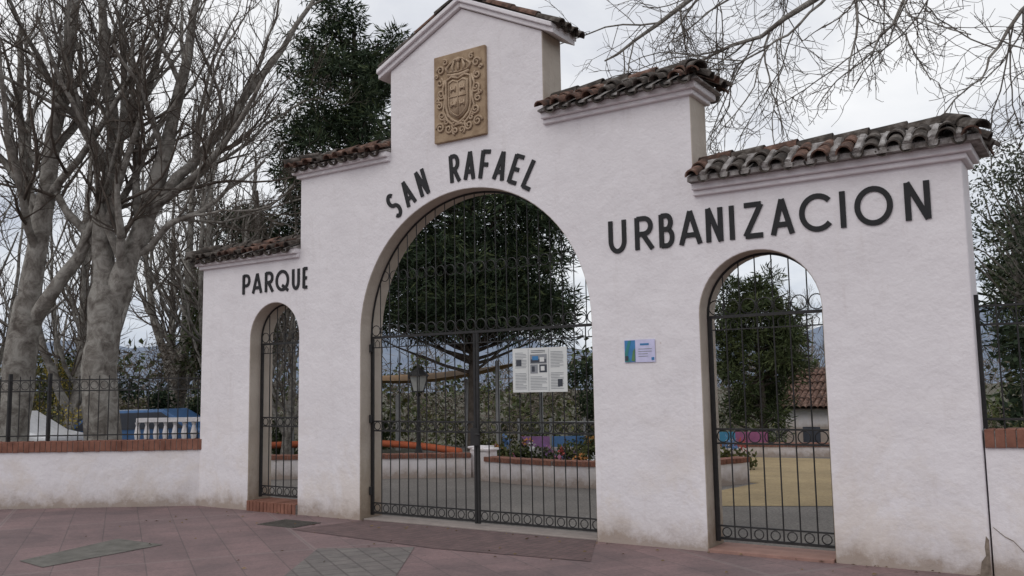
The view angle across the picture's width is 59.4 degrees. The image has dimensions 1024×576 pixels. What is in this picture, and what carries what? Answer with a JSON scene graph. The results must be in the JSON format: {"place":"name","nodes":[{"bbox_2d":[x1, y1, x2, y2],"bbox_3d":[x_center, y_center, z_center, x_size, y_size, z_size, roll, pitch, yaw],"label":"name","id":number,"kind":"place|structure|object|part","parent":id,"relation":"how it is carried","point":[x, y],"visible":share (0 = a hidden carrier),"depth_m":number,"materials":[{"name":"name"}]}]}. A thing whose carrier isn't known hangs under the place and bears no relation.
{"place":"outdoors","nodes":[
{"label":"outdoors","id":0,"kind":"place"},
{"bbox_2d":[284,547,413,575],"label":"tactile paving","id":1,"kind":"structure","parent":0,"point":[383,561],"depth_m":8.42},
{"bbox_2d":[292,520,595,560],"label":"entrance paving","id":2,"kind":"structure","parent":0,"point":[459,539],"depth_m":9.61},
{"bbox_2d":[0,506,994,575],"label":"pavement","id":3,"kind":"structure","parent":0,"point":[214,548],"depth_m":8.87,"materials":[{"name":"red tile"}]},
{"bbox_2d":[21,539,162,566],"bbox_3d":[-4.410,2.713,9.236,0.900,0.001,1.350,-5,-8,33],"label":"utility cover","id":4,"kind":"object","parent":3,"relation":"on","point":[114,546],"visible":1,"depth_m":9.21,"materials":[{"name":"metal"}]},
{"bbox_2d":[246,497,297,514],"bbox_3d":[-3.134,2.978,12.228,0.965,0.159,0.434,-5,-8,33],"label":"brick threshold","id":5,"kind":"object","parent":3,"relation":"on","point":[279,505],"visible":0.69,"depth_m":12.10,"materials":[{"name":"red brick"}]},
{"bbox_2d":[257,519,320,527],"bbox_3d":[-2.727,2.882,10.985,0.620,0.018,0.460,-5,-8,33],"label":"drain cover","id":6,"kind":"object","parent":3,"relation":"on","point":[287,523],"visible":1,"depth_m":10.93,"materials":[{"name":"metal"}]},
{"bbox_2d":[364,515,597,540],"bbox_3d":[-0.386,2.791,10.451,3.320,0.042,0.330,-5,-8,33],"label":"stone threshold","id":7,"kind":"object","parent":3,"relation":"on","point":[521,530],"visible":0.55,"depth_m":10.32,"materials":[{"name":"grey stone"}]},
{"bbox_2d":[85,511,978,574],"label":"fallen leaves","id":8,"kind":"object","parent":3,"relation":"on","point":[525,538],"visible":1,"depth_m":8.75,"materials":[{"name":"brown plant"}]},
{"bbox_2d":[0,306,1023,398],"bbox_3d":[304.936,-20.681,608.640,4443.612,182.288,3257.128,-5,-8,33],"label":"distant hills","id":9,"kind":"structure","parent":0,"point":[404,360],"depth_m":1735.32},
{"bbox_2d":[0,0,1023,349],"label":"sky","id":10,"kind":"structure","parent":0,"point":[902,102],"materials":[{"name":"white"}]},
{"bbox_2d":[42,383,1023,453],"bbox_3d":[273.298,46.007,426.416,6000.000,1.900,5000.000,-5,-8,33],"label":"ground","id":11,"kind":"structure","parent":0,"point":[402,450],"depth_m":106.59,"materials":[{"name":"green plant"}]},
{"bbox_2d":[0,340,76,419],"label":"flowering shrub","id":12,"kind":"object","parent":11,"relation":"on","point":[69,360],"visible":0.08,"depth_m":21.65,"materials":[{"name":"green plant"}]},
{"bbox_2d":[0,358,82,429],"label":"yellow flowering shrub","id":13,"kind":"object","parent":11,"relation":"on","point":[57,401],"visible":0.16,"depth_m":20.71,"materials":[{"name":"green plant"}]},
{"bbox_2d":[0,129,94,365],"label":"bare poplar tree","id":14,"kind":"object","parent":11,"relation":"on","point":[18,256],"visible":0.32,"depth_m":27.99,"materials":[{"name":"grey plant"}]},
{"bbox_2d":[29,410,83,440],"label":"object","id":15,"kind":"object","parent":11,"relation":"on","point":[42,425],"visible":0.08,"depth_m":19.12,"materials":[{"name":"white paint"}]},
{"bbox_2d":[0,127,149,360],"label":"bare poplar tree","id":16,"kind":"object","parent":11,"relation":"on","point":[55,313],"visible":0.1,"depth_m":33.02,"materials":[{"name":"grey plant"}]},
{"bbox_2d":[0,450,199,508],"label":"boundary wall","id":17,"kind":"structure","parent":11,"relation":"on","point":[47,480],"depth_m":12.96,"materials":[{"name":"white paint"}]},
{"bbox_2d":[0,438,201,452],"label":"brick coping","id":18,"kind":"object","parent":17,"relation":"on","point":[96,445],"visible":0.96,"depth_m":12.99,"materials":[{"name":"brown brick"}]},
{"bbox_2d":[0,373,200,441],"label":"iron fence","id":19,"kind":"object","parent":18,"relation":"on","point":[10,389],"visible":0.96,"depth_m":13.20,"materials":[{"name":"black metal"}]},
{"bbox_2d":[0,326,201,425],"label":"dry brown shrub","id":20,"kind":"object","parent":11,"relation":"on","point":[156,361],"visible":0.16,"depth_m":25.54,"materials":[{"name":"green plant"}]},
{"bbox_2d":[0,90,223,429],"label":"bare poplar tree","id":21,"kind":"object","parent":11,"relation":"on","point":[83,290],"visible":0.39,"depth_m":20.54,"materials":[{"name":"grey plant"}]},
{"bbox_2d":[0,0,253,441],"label":"bare plane tree","id":22,"kind":"object","parent":11,"relation":"on","point":[33,304],"visible":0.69,"depth_m":15.63,"materials":[{"name":"grey plant"}]},
{"bbox_2d":[73,408,199,439],"bbox_3d":[-8.795,3.559,21.032,4.192,1.420,1.800,-1,-6,-1],"label":"parked car","id":23,"kind":"object","parent":11,"relation":"on","point":[162,413],"visible":0.06,"depth_m":20.27,"materials":[{"name":"blue paint"}]},
{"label":"windows","id":24,"kind":"part","parent":23,"relation":"part of","materials":[{"name":"blue glass"}]},
{"bbox_2d":[118,373,200,415],"bbox_3d":[-8.041,3.397,22.225,3.886,2.703,1.888,1,-7,-13],"label":"dark evergreen shrub","id":25,"kind":"object","parent":11,"relation":"on","point":[163,403],"visible":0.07,"depth_m":22.13,"materials":[{"name":"green plant"}]},
{"bbox_2d":[134,417,199,439],"bbox_3d":[-6.789,3.564,19.696,3.022,1.445,0.180,-1,-6,0],"label":"white balustrade","id":26,"kind":"object","parent":11,"relation":"on","point":[192,420],"visible":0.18,"depth_m":19.69,"materials":[{"name":"paint"}]},
{"bbox_2d":[113,138,234,393],"bbox_3d":[-11.912,0.980,31.314,4.612,12.893,6.477,4,-8,-37],"label":"bare poplar tree","id":27,"kind":"object","parent":11,"relation":"on","point":[177,325],"visible":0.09,"depth_m":30.95,"materials":[{"name":"grey plant"}]},
{"bbox_2d":[0,0,368,439],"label":"bare plane tree","id":28,"kind":"object","parent":11,"relation":"on","point":[111,288],"visible":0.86,"depth_m":15.46,"materials":[{"name":"grey plant"}]},
{"bbox_2d":[101,62,283,407],"bbox_3d":[-9.651,-0.398,26.677,5.124,14.326,7.196,2,-7,-22],"label":"bare poplar tree","id":29,"kind":"object","parent":11,"relation":"on","point":[149,301],"visible":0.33,"depth_m":26.79,"materials":[{"name":"grey plant"}]},
{"bbox_2d":[127,95,300,368],"bbox_3d":[-7.814,0.435,24.327,6.117,12.177,4.356,5,-9,-41],"label":"bare poplar tree","id":30,"kind":"object","parent":11,"relation":"on","point":[206,236],"visible":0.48,"depth_m":23.52,"materials":[{"name":"grey plant"}]},
{"bbox_2d":[165,269,279,395],"bbox_3d":[-8.339,2.490,25.641,3.540,7.275,2.990,-5,-8,33],"label":"pine tree","id":31,"kind":"object","parent":11,"relation":"on","point":[195,313],"visible":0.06,"depth_m":25.53,"materials":[{"name":"green plant"}]},
{"bbox_2d":[162,101,301,376],"bbox_3d":[-8.318,0.528,27.823,6.477,12.893,4.612,-2,-7,13],"label":"bare poplar tree","id":32,"kind":"object","parent":11,"relation":"on","point":[258,222],"visible":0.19,"depth_m":27.85,"materials":[{"name":"grey plant"}]},
{"bbox_2d":[194,190,300,349],"bbox_3d":[-8.684,1.861,30.545,4.672,10.630,4.790,-5,-8,33],"label":"pine tree","id":33,"kind":"object","parent":11,"relation":"on","point":[289,230],"visible":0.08,"depth_m":30.47,"materials":[{"name":"green plant"}]},
{"bbox_2d":[248,221,300,454],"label":"bare poplar tree","id":34,"kind":"object","parent":11,"relation":"on","point":[287,440],"visible":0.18,"depth_m":22.27,"materials":[{"name":"grey plant"}]},
{"bbox_2d":[258,184,297,393],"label":"bare poplar tree","id":35,"kind":"object","parent":11,"relation":"on","point":[275,381],"depth_m":43.42,"materials":[{"name":"grey plant"}]},
{"bbox_2d":[249,0,413,238],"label":"pine tree","id":36,"kind":"object","parent":11,"relation":"on","point":[350,126],"visible":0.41,"depth_m":29.30,"materials":[{"name":"green plant"}]},
{"bbox_2d":[271,412,395,454],"bbox_3d":[-5.321,4.665,26.983,4.276,1.886,1.897,-2,-7,10],"label":"hedge","id":37,"kind":"object","parent":11,"relation":"on","point":[279,435],"visible":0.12,"depth_m":26.70,"materials":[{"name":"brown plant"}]},
{"bbox_2d":[271,458,470,478],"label":"garden low wall","id":38,"kind":"structure","parent":11,"relation":"on","point":[460,469],"depth_m":16.50,"materials":[{"name":"white paint"}]},
{"bbox_2d":[271,452,470,459],"bbox_3d":[-3.926,3.171,16.878,6.392,0.088,0.436,-2,-6,6],"label":"brick coping","id":39,"kind":"object","parent":38,"relation":"on","point":[402,455],"visible":0.23,"depth_m":16.50,"materials":[{"name":"brown brick"}]},
{"bbox_2d":[292,361,543,454],"bbox_3d":[-2.621,4.247,25.962,6.299,4.650,3.949,-3,-7,18],"label":"pergola","id":40,"kind":"object","parent":11,"relation":"on","point":[440,376],"visible":0.33,"depth_m":25.13,"materials":[{"name":"wood"}]},
{"bbox_2d":[368,104,589,450],"bbox_3d":[-1.213,-0.045,24.368,7.344,11.789,7.288,-5,-8,33],"label":"pine tree","id":41,"kind":"object","parent":11,"relation":"on","point":[545,296],"visible":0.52,"depth_m":22.57,"materials":[{"name":"green plant"}]},
{"bbox_2d":[468,445,498,480],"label":"garden wall piers","id":42,"kind":"structure","parent":11,"relation":"on","point":[484,450],"depth_m":15.91,"materials":[{"name":"white paint"}]},
{"bbox_2d":[0,312,1023,433],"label":"distant trees","id":43,"kind":"object","parent":11,"relation":"on","point":[129,355],"visible":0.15,"depth_m":80.46,"materials":[{"name":"green plant"}]},
{"bbox_2d":[35,362,1023,453],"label":"distant scrub","id":44,"kind":"object","parent":11,"relation":"on","point":[546,419],"visible":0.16,"depth_m":44.46,"materials":[{"name":"green plant"}]},
{"bbox_2d":[567,351,594,456],"bbox_3d":[2.661,2.863,21.558,3.037,2.860,1.988,-1,-6,2],"label":"dark evergreen shrub","id":45,"kind":"object","parent":11,"relation":"on","point":[582,373],"visible":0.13,"depth_m":21.63,"materials":[{"name":"green plant"}]},
{"bbox_2d":[451,427,722,447],"bbox_3d":[1.931,4.633,25.234,8.025,1.504,2.064,-2,-7,11],"label":"hedge","id":46,"kind":"object","parent":11,"relation":"on","point":[463,438],"visible":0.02,"depth_m":25.45,"materials":[{"name":"green plant"}]},
{"bbox_2d":[198,9,993,575],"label":"plastered wall","id":47,"kind":"structure","parent":11,"relation":"on","point":[896,289],"depth_m":9.27,"materials":[{"name":"white paint"}]},
{"bbox_2d":[186,234,300,264],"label":"wing tiles","id":48,"kind":"object","parent":47,"relation":"attached to","point":[237,250],"visible":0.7,"depth_m":12.75,"materials":[{"name":"brown tile"}]},
{"bbox_2d":[202,243,300,260],"bbox_3d":[-3.650,-0.532,12.961,2.172,0.192,0.640,-5,-8,33],"label":"wing mortar bed","id":49,"kind":"object","parent":48,"relation":"on","point":[298,245],"visible":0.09,"depth_m":12.39,"materials":[{"name":"concrete"}]},
{"bbox_2d":[195,248,299,270],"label":"wing cornice","id":50,"kind":"structure","parent":47,"relation":"attached to","point":[291,253],"depth_m":12.64,"materials":[{"name":"white paint"}]},
{"bbox_2d":[242,267,307,294],"bbox_3d":[-3.292,-0.085,12.415,1.296,0.308,0.018,-5,-8,33],"label":"parque lettering","id":51,"kind":"object","parent":47,"relation":"attached to","point":[270,281],"visible":1,"depth_m":12.38,"materials":[{"name":"black paint"}]},
{"bbox_2d":[259,304,298,497],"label":"side iron gate","id":52,"kind":"structure","parent":47,"relation":"attached to","point":[262,424],"depth_m":12.51,"materials":[{"name":"black metal"}]},
{"bbox_2d":[282,138,390,172],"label":"shoulder tiles","id":53,"kind":"object","parent":47,"relation":"attached to","point":[299,162],"visible":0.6,"depth_m":11.88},
{"bbox_2d":[292,151,390,179],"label":"shoulder cornice","id":54,"kind":"structure","parent":47,"relation":"attached to","point":[380,157],"depth_m":11.78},
{"bbox_2d":[292,145,390,169],"bbox_3d":[-2.146,-1.745,12.080,1.747,0.195,0.640,-5,-8,33],"label":"shoulder mortar bed","id":55,"kind":"object","parent":47,"relation":"on","point":[387,149],"visible":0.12,"depth_m":11.87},
{"bbox_2d":[434,45,487,144],"bbox_3d":[-0.634,-2.329,10.834,0.770,1.090,0.111,-5,-8,33],"label":"coat of arms plaque","id":56,"kind":"object","parent":47,"relation":"attached to","point":[460,98],"visible":1,"depth_m":10.79,"materials":[{"name":"stone"}]},
{"bbox_2d":[386,149,535,217],"bbox_3d":[-0.664,-1.287,10.783,2.239,0.672,0.018,-5,-8,33],"label":"san rafael lettering","id":57,"kind":"object","parent":47,"relation":"attached to","point":[421,182],"visible":1,"depth_m":10.69,"materials":[{"name":"black paint"}]},
{"bbox_2d":[376,0,575,83],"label":"gable moulding","id":58,"kind":"object","parent":47,"relation":"on","point":[421,37],"visible":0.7,"depth_m":10.94,"materials":[{"name":"white paint"}]},
{"bbox_2d":[378,0,584,67],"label":"roof tiles","id":59,"kind":"object","parent":47,"relation":"on","point":[567,27],"depth_m":10.51,"materials":[{"name":"ceramic"}]},
{"bbox_2d":[369,191,596,531],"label":"iron gate","id":60,"kind":"structure","parent":47,"relation":"attached to","point":[474,432],"depth_m":10.62,"materials":[{"name":"black metal"}]},
{"bbox_2d":[512,346,567,391],"bbox_3d":[0.309,0.922,10.122,0.720,0.500,0.013,-5,-8,33],"label":"notice board","id":61,"kind":"object","parent":60,"relation":"attached to","point":[542,369],"visible":1,"depth_m":10.11,"materials":[{"name":"paper"}]},
{"bbox_2d":[540,80,715,124],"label":"shoulder cornice","id":62,"kind":"structure","parent":47,"relation":"attached to","point":[694,89],"depth_m":9.51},
{"bbox_2d":[534,58,732,112],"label":"shoulder tiles","id":63,"kind":"object","parent":47,"relation":"attached to","point":[691,66],"visible":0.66,"depth_m":9.54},
{"bbox_2d":[537,68,721,112],"bbox_3d":[1.248,-2.150,9.856,1.930,0.270,0.700,-5,-8,33],"label":"shoulder mortar bed","id":64,"kind":"object","parent":63,"relation":"on","point":[707,86],"visible":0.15,"depth_m":9.50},
{"bbox_2d":[624,339,655,362],"bbox_3d":[1.316,0.649,9.258,0.345,0.233,0.013,-5,-8,33],"label":"sign","id":65,"kind":"object","parent":47,"relation":"attached to","point":[642,350],"depth_m":9.26,"materials":[{"name":"white plastic"}]},
{"bbox_2d":[608,180,931,253],"bbox_3d":[2.344,-0.657,8.711,3.154,0.366,0.018,-5,-8,33],"label":"urbanizacion lettering","id":66,"kind":"object","parent":47,"relation":"attached to","point":[924,208],"visible":1,"depth_m":8.68,"materials":[{"name":"black paint"}]},
{"bbox_2d":[707,252,834,548],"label":"side iron gate","id":67,"kind":"structure","parent":47,"relation":"attached to","point":[718,524],"depth_m":8.73,"materials":[{"name":"black metal"}]},
{"bbox_2d":[691,142,978,196],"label":"wing cornice","id":68,"kind":"structure","parent":47,"relation":"attached to","point":[966,154],"depth_m":8.22,"materials":[{"name":"white paint"}]},
{"bbox_2d":[685,113,999,183],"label":"wing tiles","id":69,"kind":"object","parent":47,"relation":"attached to","point":[951,121],"visible":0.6,"depth_m":8.26,"materials":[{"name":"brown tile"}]},
{"bbox_2d":[980,527,1023,575],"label":"exposed render and crack","id":70,"kind":"object","parent":47,"relation":"attached to","point":[986,567],"visible":1,"depth_m":7.38,"materials":[{"name":"grey concrete"}]},
{"bbox_2d":[485,462,749,488],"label":"garden low wall","id":71,"kind":"structure","parent":11,"relation":"on","point":[740,473],"depth_m":14.67,"materials":[{"name":"white paint"}]},
{"bbox_2d":[484,456,749,466],"bbox_3d":[1.601,2.874,14.868,4.537,0.087,1.266,-3,-7,14],"label":"brick coping","id":72,"kind":"object","parent":71,"relation":"on","point":[584,463],"visible":0.47,"depth_m":14.74,"materials":[{"name":"brown brick"}]},
{"bbox_2d":[491,434,757,469],"bbox_3d":[1.881,3.392,17.835,5.845,1.046,1.347,-3,-7,19],"label":"flower bed","id":73,"kind":"object","parent":11,"relation":"on","point":[526,452],"visible":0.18,"depth_m":18.14,"materials":[{"name":"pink plant"}]},
{"bbox_2d":[554,446,829,456],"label":"garden low wall","id":74,"kind":"structure","parent":11,"relation":"on","point":[801,451],"depth_m":19.95,"materials":[{"name":"white paint"}]},
{"bbox_2d":[720,442,828,446],"bbox_3d":[5.542,3.552,20.408,9.746,0.088,0.587,-3,-7,21],"label":"brick coping","id":75,"kind":"object","parent":74,"relation":"on","point":[781,445],"visible":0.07,"depth_m":20.03,"materials":[{"name":"brown brick"}]},
{"bbox_2d":[715,259,817,441],"bbox_3d":[6.702,2.469,24.038,3.262,6.465,3.132,-5,-8,33],"label":"pine tree","id":76,"kind":"object","parent":11,"relation":"on","point":[783,353],"visible":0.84,"depth_m":23.72,"materials":[{"name":"green plant"}]},
{"bbox_2d":[540,0,1023,200],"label":"overhanging bare tree","id":77,"kind":"object","parent":11,"relation":"on","point":[787,16],"visible":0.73,"depth_m":10.58,"materials":[{"name":"grey plant"}]},
{"bbox_2d":[754,294,819,439],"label":"bare poplar tree","id":78,"kind":"object","parent":11,"relation":"on","point":[809,320],"visible":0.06,"depth_m":47.01,"materials":[{"name":"grey plant"}]},
{"bbox_2d":[758,267,824,382],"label":"bare poplar tree","id":79,"kind":"object","parent":11,"relation":"on","point":[811,351],"visible":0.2,"depth_m":40.82,"materials":[{"name":"grey plant"}]},
{"bbox_2d":[785,410,828,442],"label":"walls","id":80,"kind":"structure","parent":11,"relation":"on","point":[820,418],"depth_m":31.73,"materials":[{"name":"white paint"}]},
{"bbox_2d":[781,367,826,409],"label":"roof tiles","id":81,"kind":"object","parent":80,"relation":"on","point":[818,391],"visible":0.18,"depth_m":32.37,"materials":[{"name":"ceramic"}]},
{"bbox_2d":[803,427,820,442],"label":"windows","id":82,"kind":"structure","parent":80,"relation":"attached to","point":[806,436],"depth_m":31.61,"materials":[{"name":"grey glass"}]},
{"bbox_2d":[974,191,1023,399],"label":"pine tree","id":83,"kind":"object","parent":11,"relation":"on","point":[1006,312],"visible":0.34,"depth_m":14.09,"materials":[{"name":"green plant"}]},
{"bbox_2d":[985,448,1023,575],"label":"boundary wall","id":84,"kind":"structure","parent":11,"relation":"on","point":[1005,472],"depth_m":7.37,"materials":[{"name":"white paint"}]},
{"bbox_2d":[984,428,1023,447],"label":"brick coping","id":85,"kind":"object","parent":84,"relation":"on","point":[1004,438],"visible":0.98,"depth_m":7.41,"materials":[{"name":"brick"}]},
{"bbox_2d":[973,295,1023,428],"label":"iron fence","id":86,"kind":"object","parent":85,"relation":"on","point":[980,361],"visible":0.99,"depth_m":7.62,"materials":[{"name":"black metal"}]},
{"bbox_2d":[988,316,1023,428],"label":"dark evergreen shrub","id":87,"kind":"object","parent":11,"relation":"on","point":[1018,412],"visible":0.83,"depth_m":9.32,"materials":[{"name":"green plant"}]},
{"bbox_2d":[271,446,834,550],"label":"gravel plaza","id":88,"kind":"structure","parent":0,"point":[791,518],"depth_m":12.15,"materials":[{"name":"grey gravel"}]},
{"bbox_2d":[271,440,462,452],"bbox_3d":[-3.997,4.212,23.825,6.058,0.347,0.623,-4,-7,22],"label":"playground rubber border","id":89,"kind":"object","parent":88,"relation":"on","point":[412,445],"visible":0.41,"depth_m":23.44,"materials":[{"name":"orange rubber"}]},
{"bbox_2d":[409,364,428,452],"bbox_3d":[-2.257,3.103,21.665,0.480,2.550,0.480,3,-8,-34],"label":"street lamp","id":90,"kind":"object","parent":88,"relation":"on","point":[421,378],"visible":0.62,"depth_m":21.65,"materials":[{"name":"black metal"}]},
{"bbox_2d":[719,430,768,442],"bbox_3d":[5.172,3.623,20.710,1.471,0.700,0.054,-3,-7,21],"label":"painted bench panel","id":91,"kind":"object","parent":88,"relation":"on","point":[754,436],"visible":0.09,"depth_m":20.62,"materials":[{"name":"multicoloured paint"}]},
{"bbox_2d":[708,542,835,563],"bbox_3d":[2.507,2.519,8.518,1.176,0.055,0.460,-5,-8,33],"label":"clay threshold","id":92,"kind":"object","parent":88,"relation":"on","point":[798,554],"visible":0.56,"depth_m":8.45,"materials":[{"name":"tile"}]},
{"bbox_2d":[968,102,1023,350],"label":"olive tree","id":93,"kind":"object","parent":88,"relation":"on","point":[1018,278],"visible":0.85,"depth_m":11.16,"materials":[{"name":"green plant"}]},
{"bbox_2d":[722,457,832,505],"bbox_3d":[7.994,3.008,13.661,11.552,0.001,8.682,-4,-7,28],"label":"sand court","id":94,"kind":"object","parent":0,"point":[790,485],"visible":0.2,"depth_m":14.20,"materials":[{"name":"beige sand"}]}
]}

